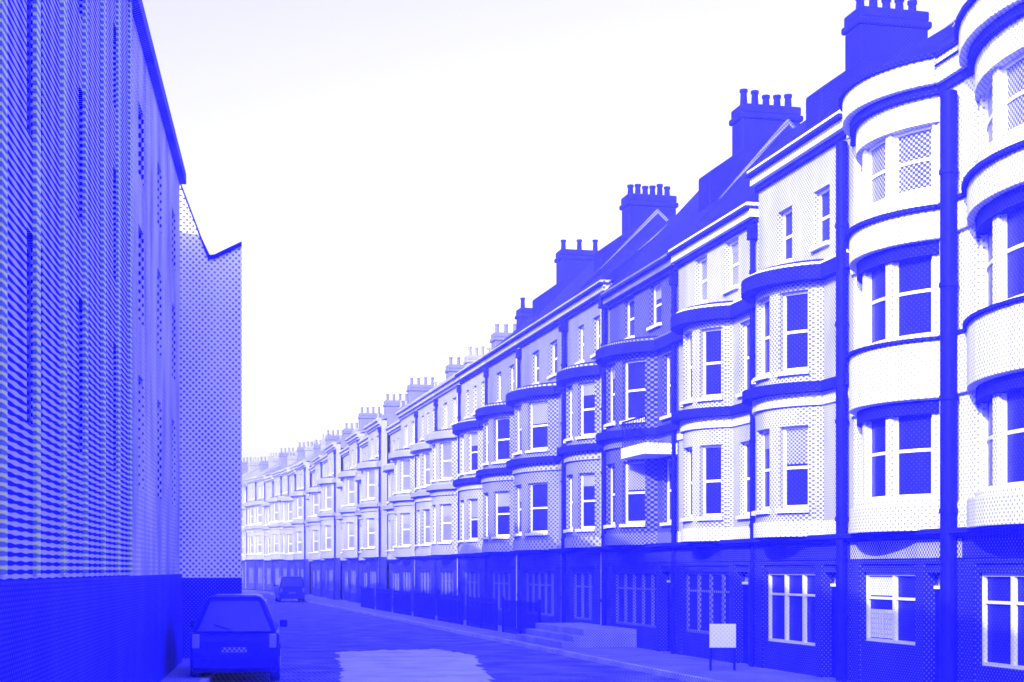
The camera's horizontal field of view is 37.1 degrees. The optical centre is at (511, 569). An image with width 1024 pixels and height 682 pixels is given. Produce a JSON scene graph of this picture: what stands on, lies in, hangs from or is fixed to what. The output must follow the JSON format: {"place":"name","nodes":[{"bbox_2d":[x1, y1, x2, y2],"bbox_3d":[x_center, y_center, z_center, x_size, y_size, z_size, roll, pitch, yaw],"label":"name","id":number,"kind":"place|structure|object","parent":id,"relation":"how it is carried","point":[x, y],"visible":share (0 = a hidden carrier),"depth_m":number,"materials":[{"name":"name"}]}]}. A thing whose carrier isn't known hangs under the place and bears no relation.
{"place":"outdoors","nodes":[
{"label":"outdoors","id":0,"kind":"place"},
{"bbox_2d":[160,658,204,681],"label":"pavement","id":1,"kind":"structure","parent":0,"point":[180,672],"depth_m":32.92,"materials":[{"name":"grey concrete"}]},
{"bbox_2d":[0,0,138,681],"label":"terrace house","id":2,"kind":"structure","parent":1,"relation":"on","point":[66,596],"depth_m":17.97,"materials":[{"name":"blue paint"}]},
{"bbox_2d":[27,242,30,424],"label":"window","id":3,"kind":"structure","parent":2,"relation":"in","point":[28,246],"depth_m":16.43,"materials":[{"name":"blue paint"}]},
{"bbox_2d":[27,0,30,134],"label":"window","id":4,"kind":"structure","parent":2,"relation":"in","point":[28,1],"depth_m":16.43,"materials":[{"name":"glass"}]},
{"bbox_2d":[130,0,185,681],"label":"terrace house","id":5,"kind":"structure","parent":1,"relation":"on","point":[158,174],"depth_m":30.30,"materials":[{"name":"blue paint"}]},
{"bbox_2d":[242,456,272,589],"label":"terrace house","id":6,"kind":"structure","parent":0,"point":[263,465],"depth_m":185.74,"materials":[{"name":"white paint"}]},
{"bbox_2d":[242,589,274,594],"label":"ground","id":7,"kind":"structure","parent":0,"point":[248,591],"depth_m":163.65,"materials":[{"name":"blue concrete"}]},
{"bbox_2d":[180,184,241,658],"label":"gable house","id":8,"kind":"structure","parent":7,"relation":"on","point":[210,425],"depth_m":39.44,"materials":[{"name":"blue paint"}]},
{"bbox_2d":[270,593,723,681],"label":"kerb","id":9,"kind":"structure","parent":7,"relation":"on","point":[661,672],"depth_m":43.17,"materials":[{"name":"grey concrete"}]},
{"bbox_2d":[244,452,278,589],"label":"terrace house","id":10,"kind":"structure","parent":0,"point":[273,462],"depth_m":181.43,"materials":[{"name":"white paint"}]},
{"bbox_2d":[251,448,294,590],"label":"terrace house","id":11,"kind":"structure","parent":0,"point":[258,531],"depth_m":174.96,"materials":[{"name":"white paint"}]},
{"bbox_2d":[262,451,296,590],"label":"terrace house","id":12,"kind":"structure","parent":0,"point":[269,482],"depth_m":170.43,"materials":[{"name":"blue paint"}]},
{"bbox_2d":[267,442,312,590],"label":"terrace house","id":13,"kind":"structure","parent":0,"point":[274,529],"depth_m":163.76,"materials":[{"name":"blue paint"}]},
{"bbox_2d":[277,441,319,575],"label":"terrace house","id":14,"kind":"structure","parent":0,"point":[309,451],"depth_m":159.01,"materials":[{"name":"blue paint"}]},
{"bbox_2d":[281,440,320,575],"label":"terrace house","id":15,"kind":"structure","parent":0,"point":[288,501],"depth_m":152.35,"materials":[{"name":"blue paint"}]},
{"bbox_2d":[210,595,686,681],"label":"road","id":16,"kind":"structure","parent":0,"point":[314,638],"depth_m":45.98,"materials":[{"name":"grey asphalt"}]},
{"bbox_2d":[190,594,286,680],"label":"parked car","id":17,"kind":"object","parent":16,"relation":"on","point":[234,633],"visible":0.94,"depth_m":32.24,"materials":[{"name":"blue paint"}]},
{"bbox_2d":[273,576,304,601],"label":"parked car","id":18,"kind":"object","parent":16,"relation":"on","point":[289,587],"visible":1,"depth_m":113.05,"materials":[{"name":"blue paint"}]},
{"bbox_2d":[335,649,493,681],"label":"road patch","id":19,"kind":"object","parent":16,"relation":"on","point":[428,665],"visible":1,"depth_m":37.82,"materials":[{"name":"grey asphalt"}]},
{"bbox_2d":[142,0,966,461],"label":"sky","id":20,"kind":"structure","parent":0,"point":[393,178],"materials":[{"name":"white"}]},
{"bbox_2d":[273,593,836,681],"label":"pavement","id":21,"kind":"structure","parent":0,"point":[696,666],"depth_m":38.80,"materials":[{"name":"grey concrete"}]},
{"bbox_2d":[291,434,336,575],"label":"terrace house","id":22,"kind":"structure","parent":21,"relation":"on","point":[323,443],"depth_m":148.92,"materials":[{"name":"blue paint"}]},
{"bbox_2d":[290,430,343,594],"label":"terrace house","id":23,"kind":"structure","parent":21,"relation":"on","point":[301,530],"depth_m":140.29,"materials":[{"name":"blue paint"}]},
{"bbox_2d":[305,423,357,596],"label":"terrace house","id":24,"kind":"structure","parent":21,"relation":"on","point":[314,525],"depth_m":129.37,"materials":[{"name":"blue paint"}]},
{"bbox_2d":[318,423,358,597],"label":"terrace house","id":25,"kind":"structure","parent":21,"relation":"on","point":[324,458],"depth_m":126.63,"materials":[{"name":"blue paint"}]},
{"bbox_2d":[317,407,381,599],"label":"terrace house","id":26,"kind":"structure","parent":21,"relation":"on","point":[330,550],"depth_m":117.44,"materials":[{"name":"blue paint"}]},
{"bbox_2d":[336,414,383,600],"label":"terrace house","id":27,"kind":"structure","parent":21,"relation":"on","point":[344,452],"depth_m":114.34,"materials":[{"name":"blue paint"}]},
{"bbox_2d":[361,586,374,608],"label":"iron railing","id":28,"kind":"object","parent":21,"relation":"on","point":[367,597],"visible":0.98,"depth_m":90.83,"materials":[{"name":"black metal"}]},
{"bbox_2d":[338,394,406,602],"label":"terrace house","id":29,"kind":"structure","parent":21,"relation":"on","point":[350,522],"depth_m":106.40,"materials":[{"name":"blue paint"}]},
{"bbox_2d":[355,400,406,587],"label":"terrace house","id":30,"kind":"structure","parent":21,"relation":"on","point":[363,443],"depth_m":102.72,"materials":[{"name":"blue paint"}]},
{"bbox_2d":[376,587,391,611],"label":"iron railing","id":31,"kind":"object","parent":21,"relation":"on","point":[383,599],"visible":0.99,"depth_m":84.61,"materials":[{"name":"metal"}]},
{"bbox_2d":[356,377,433,605],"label":"terrace house","id":32,"kind":"structure","parent":21,"relation":"on","point":[374,516],"depth_m":94.52,"materials":[{"name":"white paint"}]},
{"bbox_2d":[393,588,411,615],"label":"iron railing","id":33,"kind":"object","parent":21,"relation":"on","point":[402,601],"visible":0.99,"depth_m":78.51,"materials":[{"name":"black metal"}]},
{"bbox_2d":[383,382,440,607],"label":"terrace house","id":34,"kind":"structure","parent":21,"relation":"on","point":[393,430],"depth_m":90.83,"materials":[{"name":"blue paint"}]},
{"bbox_2d":[413,590,434,619],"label":"iron railing","id":35,"kind":"object","parent":21,"relation":"on","point":[423,604],"visible":0.99,"depth_m":72.19,"materials":[{"name":"metal"}]},
{"bbox_2d":[388,357,464,611],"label":"terrace house","id":36,"kind":"structure","parent":21,"relation":"on","point":[403,458],"depth_m":83.48,"materials":[{"name":"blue paint"}]},
{"bbox_2d":[398,513,410,547],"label":"window","id":37,"kind":"structure","parent":36,"relation":"in","point":[405,516],"depth_m":83.21,"materials":[{"name":"glass"}]},
{"bbox_2d":[398,460,410,492],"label":"window","id":38,"kind":"structure","parent":36,"relation":"in","point":[405,463],"depth_m":83.21,"materials":[{"name":"glass"}]},
{"bbox_2d":[437,592,462,624],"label":"iron railing","id":39,"kind":"object","parent":21,"relation":"on","point":[448,608],"visible":1,"depth_m":66.00,"materials":[{"name":"metal"}]},
{"bbox_2d":[410,346,490,615],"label":"terrace house","id":40,"kind":"structure","parent":21,"relation":"on","point":[426,404],"depth_m":78.36,"materials":[{"name":"paint"}]},
{"bbox_2d":[420,509,429,545],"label":"window","id":41,"kind":"structure","parent":40,"relation":"in","point":[426,512],"depth_m":78.07,"materials":[{"name":"glass"}]},
{"bbox_2d":[425,324,515,595],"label":"terrace house","id":42,"kind":"structure","parent":21,"relation":"on","point":[443,440],"depth_m":71.98,"materials":[{"name":"paint"}]},
{"bbox_2d":[437,504,451,543],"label":"window","id":43,"kind":"structure","parent":42,"relation":"in","point":[446,508],"depth_m":71.71,"materials":[{"name":"glass"}]},
{"bbox_2d":[437,442,451,480],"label":"window","id":44,"kind":"structure","parent":42,"relation":"in","point":[446,447],"depth_m":71.71,"materials":[{"name":"glass"}]},
{"bbox_2d":[441,571,452,595],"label":"shop window","id":45,"kind":"structure","parent":42,"relation":"in","point":[446,576],"depth_m":74.55,"materials":[{"name":"glass"}]},
{"bbox_2d":[466,594,497,630],"bbox_3d":[-1.201,1.630,59.721,0.080,1.300,5.480,0,0,-13],"label":"iron railing","id":46,"kind":"object","parent":21,"relation":"on","point":[482,623],"visible":1,"depth_m":59.54,"materials":[{"name":"black metal"}]},
{"bbox_2d":[452,297,531,623],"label":"terrace house","id":47,"kind":"structure","parent":21,"relation":"on","point":[473,378],"depth_m":66.85,"materials":[{"name":"paint"}]},
{"bbox_2d":[465,499,477,541],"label":"window","id":48,"kind":"structure","parent":47,"relation":"in","point":[473,502],"depth_m":66.55,"materials":[{"name":"white paint"}]},
{"bbox_2d":[465,432,477,473],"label":"window","id":49,"kind":"structure","parent":47,"relation":"in","point":[473,436],"depth_m":66.55,"materials":[{"name":"white paint"}]},
{"bbox_2d":[465,571,478,606],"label":"shop window","id":50,"kind":"structure","parent":47,"relation":"in","point":[471,577],"depth_m":68.73,"materials":[{"name":"glass"}]},
{"bbox_2d":[502,597,540,633],"bbox_3d":[0.292,1.630,53.395,0.080,1.300,5.480,0,0,-13],"label":"iron railing","id":51,"kind":"object","parent":21,"relation":"on","point":[537,612],"visible":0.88,"depth_m":53.35,"materials":[{"name":"black metal"}]},
{"bbox_2d":[475,239,597,627],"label":"terrace house","id":52,"kind":"structure","parent":21,"relation":"on","point":[503,362],"depth_m":60.76,"materials":[{"name":"paint"}]},
{"bbox_2d":[491,491,509,538],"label":"window","id":53,"kind":"structure","parent":52,"relation":"in","point":[502,497],"depth_m":60.09,"materials":[{"name":"glass"}]},
{"bbox_2d":[491,417,509,463],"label":"window","id":54,"kind":"structure","parent":52,"relation":"in","point":[502,424],"depth_m":60.09,"materials":[{"name":"glass"}]},
{"bbox_2d":[493,571,509,610],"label":"shop window","id":55,"kind":"structure","parent":52,"relation":"in","point":[501,579],"depth_m":63.02,"materials":[{"name":"glass"}]},
{"bbox_2d":[516,623,636,647],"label":"entrance steps","id":56,"kind":"structure","parent":21,"relation":"on","point":[574,635],"depth_m":44.83,"materials":[{"name":"stone"}]},
{"bbox_2d":[506,184,678,628],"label":"terrace house","id":57,"kind":"structure","parent":21,"relation":"on","point":[536,401],"depth_m":54.14,"materials":[{"name":"brick"}]},
{"bbox_2d":[525,482,547,535],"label":"window","id":58,"kind":"structure","parent":57,"relation":"in","point":[539,491],"depth_m":54.36,"materials":[{"name":"glass"}]},
{"bbox_2d":[525,401,547,452],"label":"window","id":59,"kind":"structure","parent":57,"relation":"in","point":[539,410],"depth_m":54.34,"materials":[{"name":"white paint"}]},
{"bbox_2d":[527,571,553,615],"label":"shop window","id":60,"kind":"structure","parent":57,"relation":"in","point":[540,584],"depth_m":56.40,"materials":[{"name":"glass"}]},
{"bbox_2d":[556,216,674,625],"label":"terrace house","id":61,"kind":"structure","parent":21,"relation":"on","point":[581,379],"depth_m":48.99,"materials":[{"name":"brick"}]},
{"bbox_2d":[574,571,591,619],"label":"shop window","id":62,"kind":"structure","parent":61,"relation":"in","point":[582,579],"depth_m":50.95,"materials":[{"name":"clear glass"}]},
{"bbox_2d":[575,473,595,531],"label":"window","id":63,"kind":"structure","parent":61,"relation":"in","point":[588,479],"depth_m":48.78,"materials":[{"name":"glass"}]},
{"bbox_2d":[575,382,595,439],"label":"window","id":64,"kind":"structure","parent":61,"relation":"in","point":[588,389],"depth_m":48.77,"materials":[{"name":"glass"}]},
{"bbox_2d":[595,88,802,653],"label":"terrace house","id":65,"kind":"structure","parent":21,"relation":"on","point":[637,357],"depth_m":43.22,"materials":[{"name":"brick"}]},
{"bbox_2d":[603,464,614,527],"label":"window","id":66,"kind":"structure","parent":65,"relation":"in","point":[612,525],"depth_m":44.73,"materials":[{"name":"white paint"}]},
{"bbox_2d":[603,364,614,427],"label":"window","id":67,"kind":"structure","parent":65,"relation":"in","point":[612,423],"depth_m":44.73,"materials":[{"name":"white paint"}]},
{"bbox_2d":[625,298,634,338],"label":"window","id":68,"kind":"structure","parent":65,"relation":"in","point":[631,302],"depth_m":45.97,"materials":[{"name":"white paint"}]},
{"bbox_2d":[619,461,645,526],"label":"window","id":69,"kind":"structure","parent":65,"relation":"in","point":[635,471],"depth_m":43.61,"materials":[{"name":"glass"}]},
{"bbox_2d":[619,359,645,423],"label":"window","id":70,"kind":"structure","parent":65,"relation":"in","point":[635,369],"depth_m":43.63,"materials":[{"name":"white paint"}]},
{"bbox_2d":[616,572,655,627],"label":"shop window","id":71,"kind":"structure","parent":65,"relation":"in","point":[635,591],"depth_m":45.45,"materials":[{"name":"clear glass"}]},
{"bbox_2d":[646,283,661,330],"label":"window","id":72,"kind":"structure","parent":65,"relation":"in","point":[657,289],"depth_m":43.52,"materials":[{"name":"glass"}]},
{"bbox_2d":[659,459,670,525],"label":"window","id":73,"kind":"structure","parent":65,"relation":"in","point":[668,522],"depth_m":42.59,"materials":[{"name":"white paint"}]},
{"bbox_2d":[659,354,670,419],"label":"window","id":74,"kind":"structure","parent":65,"relation":"in","point":[668,415],"depth_m":42.59,"materials":[{"name":"white paint"}]},
{"bbox_2d":[709,624,735,670],"bbox_3d":[4.771,1.750,34.525,0.600,1.060,0.090,0,0,0],"label":"sign board","id":75,"kind":"object","parent":21,"relation":"on","point":[722,635],"visible":1,"depth_m":34.48,"materials":[{"name":"white paint"}]},
{"bbox_2d":[667,120,805,666],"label":"terrace house","id":76,"kind":"structure","parent":21,"relation":"on","point":[713,253],"depth_m":37.90,"materials":[{"name":"paint"}]},
{"bbox_2d":[680,447,692,521],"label":"window","id":77,"kind":"structure","parent":76,"relation":"in","point":[690,518],"depth_m":38.78,"materials":[{"name":"white paint"}]},
{"bbox_2d":[680,333,692,405],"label":"window","id":78,"kind":"structure","parent":76,"relation":"in","point":[682,403],"depth_m":38.77,"materials":[{"name":"white paint"}]},
{"bbox_2d":[693,257,706,305],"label":"window","id":79,"kind":"structure","parent":76,"relation":"in","point":[703,263],"depth_m":39.91,"materials":[{"name":"white glass"}]},
{"bbox_2d":[687,572,728,633],"bbox_3d":[5.156,0.850,39.275,0.120,1.600,3.520,0,0,-13],"label":"shop window","id":80,"kind":"structure","parent":76,"relation":"in","point":[707,592],"depth_m":39.71,"materials":[{"name":"glass"}]},
{"bbox_2d":[696,445,722,520],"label":"window","id":81,"kind":"structure","parent":76,"relation":"in","point":[712,454],"depth_m":37.88,"materials":[{"name":"blue glass"}]},
{"bbox_2d":[696,327,722,401],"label":"window","id":82,"kind":"structure","parent":76,"relation":"in","point":[712,338],"depth_m":37.88,"materials":[{"name":"white paint"}]},
{"bbox_2d":[721,239,738,294],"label":"window","id":83,"kind":"structure","parent":76,"relation":"in","point":[734,285],"depth_m":37.82,"materials":[{"name":"white paint"}]},
{"bbox_2d":[736,442,749,518],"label":"window","id":84,"kind":"structure","parent":76,"relation":"in","point":[747,445],"depth_m":36.99,"materials":[{"name":"white paint"}]},
{"bbox_2d":[736,321,749,397],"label":"window","id":85,"kind":"structure","parent":76,"relation":"in","point":[747,325],"depth_m":37.01,"materials":[{"name":"white paint"}]},
{"bbox_2d":[742,574,747,663],"bbox_3d":[5.773,1.200,36.836,0.140,2.200,0.950,0,0,-13],"label":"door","id":86,"kind":"structure","parent":76,"relation":"in","point":[745,584],"depth_m":37.10,"materials":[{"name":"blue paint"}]},
{"bbox_2d":[741,0,955,681],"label":"terrace house","id":87,"kind":"structure","parent":21,"relation":"on","point":[797,291],"depth_m":32.97,"materials":[{"name":"brick"}]},
{"bbox_2d":[753,429,770,514],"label":"window","id":88,"kind":"structure","parent":87,"relation":"in","point":[766,433],"depth_m":33.79,"materials":[{"name":"white paint"}]},
{"bbox_2d":[753,298,770,382],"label":"window","id":89,"kind":"structure","parent":87,"relation":"in","point":[766,303],"depth_m":33.79,"materials":[{"name":"white paint"}]},
{"bbox_2d":[774,209,792,265],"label":"window","id":90,"kind":"structure","parent":87,"relation":"in","point":[787,216],"depth_m":34.63,"materials":[{"name":"glass"}]},
{"bbox_2d":[769,572,814,645],"bbox_3d":[6.374,0.850,34.116,0.120,1.600,2.920,0,0,-13],"label":"shop window","id":91,"kind":"structure","parent":87,"relation":"in","point":[791,594],"depth_m":34.37,"materials":[{"name":"glass"}]},
{"bbox_2d":[775,426,809,512],"bbox_3d":[6.090,-2.165,32.824,0.829,1.870,0.321,0,0,42],"label":"window","id":92,"kind":"structure","parent":87,"relation":"in","point":[795,437],"depth_m":32.90,"materials":[{"name":"glass"}]},
{"bbox_2d":[775,290,809,376],"bbox_3d":[6.090,-5.095,32.824,0.829,1.810,0.321,0,0,42],"label":"window","id":93,"kind":"structure","parent":87,"relation":"in","point":[795,303],"depth_m":32.90,"materials":[{"name":"glass"}]},
{"bbox_2d":[809,187,829,252],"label":"window","id":94,"kind":"structure","parent":87,"relation":"in","point":[824,196],"depth_m":32.73,"materials":[{"name":"glass"}]},
{"bbox_2d":[830,575,835,677],"bbox_3d":[6.921,1.200,31.970,0.140,2.200,0.950,0,0,-13],"label":"door","id":95,"kind":"structure","parent":87,"relation":"in","point":[833,585],"depth_m":32.31,"materials":[{"name":"blue paint"}]},
{"bbox_2d":[838,23,965,681],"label":"terrace house","id":96,"kind":"structure","parent":21,"relation":"on","point":[904,120],"depth_m":28.19,"materials":[{"name":"paint"}]},
{"bbox_2d":[869,419,885,500],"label":"window","id":97,"kind":"structure","parent":96,"relation":"in","point":[877,429],"depth_m":29.15,"materials":[{"name":"glass"}]},
{"bbox_2d":[869,266,885,344],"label":"window","id":98,"kind":"structure","parent":96,"relation":"in","point":[877,278],"depth_m":29.15,"materials":[{"name":"glass"}]},
{"bbox_2d":[869,139,885,204],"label":"window","id":99,"kind":"structure","parent":96,"relation":"in","point":[877,153],"depth_m":29.15,"materials":[{"name":"white glass"}]},
{"bbox_2d":[866,572,914,644],"bbox_3d":[7.453,0.735,29.542,0.120,1.370,2.320,0,0,-13],"label":"shop window","id":100,"kind":"structure","parent":96,"relation":"in","point":[890,597],"depth_m":29.74,"materials":[{"name":"clear glass"}]},
{"bbox_2d":[895,414,931,498],"bbox_3d":[7.463,-2.210,28.220,0.111,1.780,0.847,0,0,-40],"label":"window","id":101,"kind":"structure","parent":96,"relation":"in","point":[913,434],"depth_m":28.23,"materials":[{"name":"glass"}]},
{"bbox_2d":[895,256,931,338],"bbox_3d":[7.463,-5.140,28.220,0.111,1.720,0.847,0,0,-40],"label":"window","id":102,"kind":"structure","parent":96,"relation":"in","point":[913,278],"depth_m":28.23,"materials":[{"name":"glass"}]},
{"bbox_2d":[895,125,931,195],"bbox_3d":[7.463,-7.550,28.220,0.111,1.200,0.847,0,0,-40],"label":"window","id":103,"kind":"structure","parent":96,"relation":"in","point":[913,148],"depth_m":28.23,"materials":[{"name":"white glass"}]},
{"bbox_2d":[933,575,939,681],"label":"door","id":104,"kind":"structure","parent":96,"relation":"in","point":[937,588],"depth_m":28.04,"materials":[{"name":"blue paint"}]},
{"bbox_2d":[951,0,1023,681],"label":"terrace house","id":105,"kind":"structure","parent":21,"relation":"on","point":[989,37],"depth_m":25.02,"materials":[{"name":"paint"}]},
{"bbox_2d":[985,398,992,489],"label":"window","id":106,"kind":"structure","parent":105,"relation":"in","point":[988,406],"depth_m":25.71,"materials":[{"name":"white paint"}]},
{"bbox_2d":[985,225,992,306],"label":"window","id":107,"kind":"structure","parent":105,"relation":"in","point":[988,237],"depth_m":25.71,"materials":[{"name":"glass"}]},
{"bbox_2d":[985,78,992,145],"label":"window","id":108,"kind":"structure","parent":105,"relation":"in","point":[989,91],"depth_m":25.71,"materials":[{"name":"white glass"}]},
{"bbox_2d":[982,573,1023,669],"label":"shop window","id":109,"kind":"structure","parent":105,"relation":"in","point":[1002,593],"depth_m":25.85,"materials":[{"name":"glass"}]},
{"bbox_2d":[1003,389,1023,486],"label":"window","id":110,"kind":"structure","parent":105,"relation":"in","point":[1013,402],"depth_m":24.40,"materials":[{"name":"glass"}]},
{"bbox_2d":[1003,206,1023,300],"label":"window","id":111,"kind":"structure","parent":105,"relation":"in","point":[1013,222],"depth_m":24.40,"materials":[{"name":"glass"}]},
{"bbox_2d":[1003,53,1023,132],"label":"window","id":112,"kind":"structure","parent":105,"relation":"in","point":[1013,71],"depth_m":24.40,"materials":[{"name":"white glass"}]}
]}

